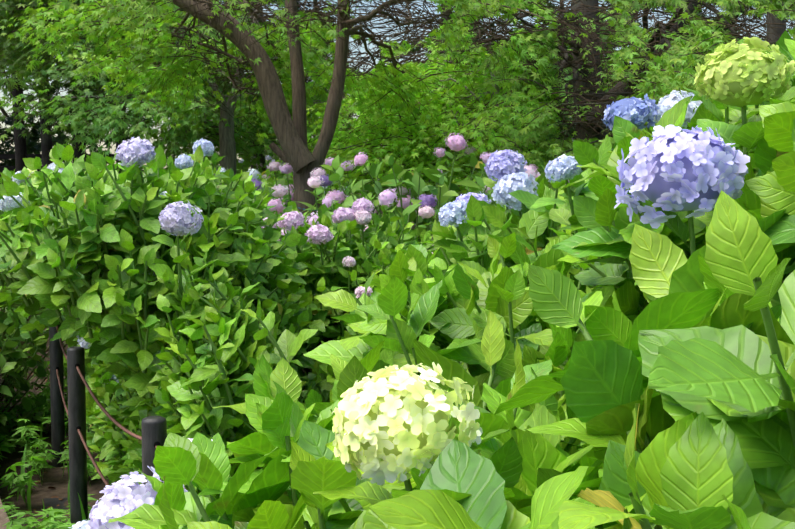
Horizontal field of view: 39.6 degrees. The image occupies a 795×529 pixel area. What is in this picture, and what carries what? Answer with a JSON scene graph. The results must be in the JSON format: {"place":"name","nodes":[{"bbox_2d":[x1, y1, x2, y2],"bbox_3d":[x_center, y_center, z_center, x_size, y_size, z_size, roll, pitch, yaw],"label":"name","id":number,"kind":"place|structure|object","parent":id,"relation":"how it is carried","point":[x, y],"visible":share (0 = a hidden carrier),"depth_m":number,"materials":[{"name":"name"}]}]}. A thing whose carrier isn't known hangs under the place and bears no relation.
{"place":"outdoors","nodes":[
{"label":"outdoors","id":0,"kind":"place"},
{"bbox_2d":[0,369,9,528],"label":"path dirt","id":1,"kind":"structure","parent":0,"point":[4,519],"depth_m":4.49,"materials":[{"name":"brown soil"}]},
{"bbox_2d":[0,315,302,528],"bbox_3d":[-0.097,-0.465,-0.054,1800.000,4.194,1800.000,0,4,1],"label":"ground","id":2,"kind":"structure","parent":0,"point":[52,477],"depth_m":6.08,"materials":[{"name":"soil"}]},
{"bbox_2d":[2,350,68,528],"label":"path litter","id":3,"kind":"object","parent":2,"relation":"on","point":[50,487],"visible":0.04,"depth_m":6.03,"materials":[{"name":"brown plant"}]},
{"bbox_2d":[0,373,113,528],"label":"weeds","id":4,"kind":"object","parent":2,"relation":"on","point":[30,456],"visible":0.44,"depth_m":5.92,"materials":[{"name":"green plant"}]},
{"bbox_2d":[0,154,114,183],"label":"board fence","id":5,"kind":"object","parent":2,"relation":"on","point":[8,156],"visible":0.04,"depth_m":23.10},
{"bbox_2d":[44,493,103,516],"bbox_3d":[-0.264,1.155,3.964,1.592,0.366,4.456,-2,4,-23],"label":"weed","id":6,"kind":"object","parent":2,"relation":"on","point":[55,503],"visible":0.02,"depth_m":5.62,"materials":[{"name":"plant"}]},
{"bbox_2d":[49,322,186,527],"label":"rope fence","id":7,"kind":"object","parent":2,"relation":"on","point":[154,432],"visible":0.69,"depth_m":4.81,"materials":[{"name":"plastic"}]},
{"bbox_2d":[0,0,365,189],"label":"tree","id":8,"kind":"object","parent":2,"relation":"on","point":[81,108],"depth_m":10.60,"materials":[{"name":"green plant"}]},
{"bbox_2d":[0,137,439,501],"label":"hydrangea","id":9,"kind":"object","parent":2,"relation":"on","point":[179,296],"visible":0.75,"depth_m":3.93,"materials":[{"name":"green plant"}]},
{"bbox_2d":[0,0,641,372],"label":"tree","id":10,"kind":"object","parent":2,"relation":"on","point":[157,10],"depth_m":7.29,"materials":[{"name":"green plant"}]},
{"bbox_2d":[0,131,648,452],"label":"hydrangea","id":11,"kind":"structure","parent":2,"relation":"on","point":[319,182],"depth_m":6.46,"materials":[{"name":"green plant"}]},
{"bbox_2d":[68,30,794,528],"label":"hydrangea","id":12,"kind":"object","parent":2,"relation":"on","point":[614,348],"visible":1,"depth_m":1.34,"materials":[{"name":"green plant"}]},
{"bbox_2d":[234,45,636,219],"bbox_3d":[0.399,-0.639,8.647,3.293,2.126,3.218,0,4,1],"label":"tree","id":13,"kind":"object","parent":2,"relation":"on","point":[397,147],"depth_m":8.17,"materials":[{"name":"green plant"}]},
{"bbox_2d":[260,0,794,189],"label":"tree","id":14,"kind":"object","parent":2,"relation":"on","point":[656,74],"depth_m":7.87,"materials":[{"name":"green plant"}]},
{"bbox_2d":[0,0,794,173],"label":"trees","id":15,"kind":"object","parent":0,"point":[20,151],"depth_m":25.16,"materials":[{"name":"green plant"}]},
{"bbox_2d":[0,0,794,186],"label":"trees","id":16,"kind":"object","parent":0,"point":[12,81],"depth_m":15.70,"materials":[{"name":"green plant"}]},
{"bbox_2d":[0,0,794,173],"label":"sky","id":17,"kind":"structure","parent":0,"point":[361,49],"materials":[{"name":"white"}]}
]}

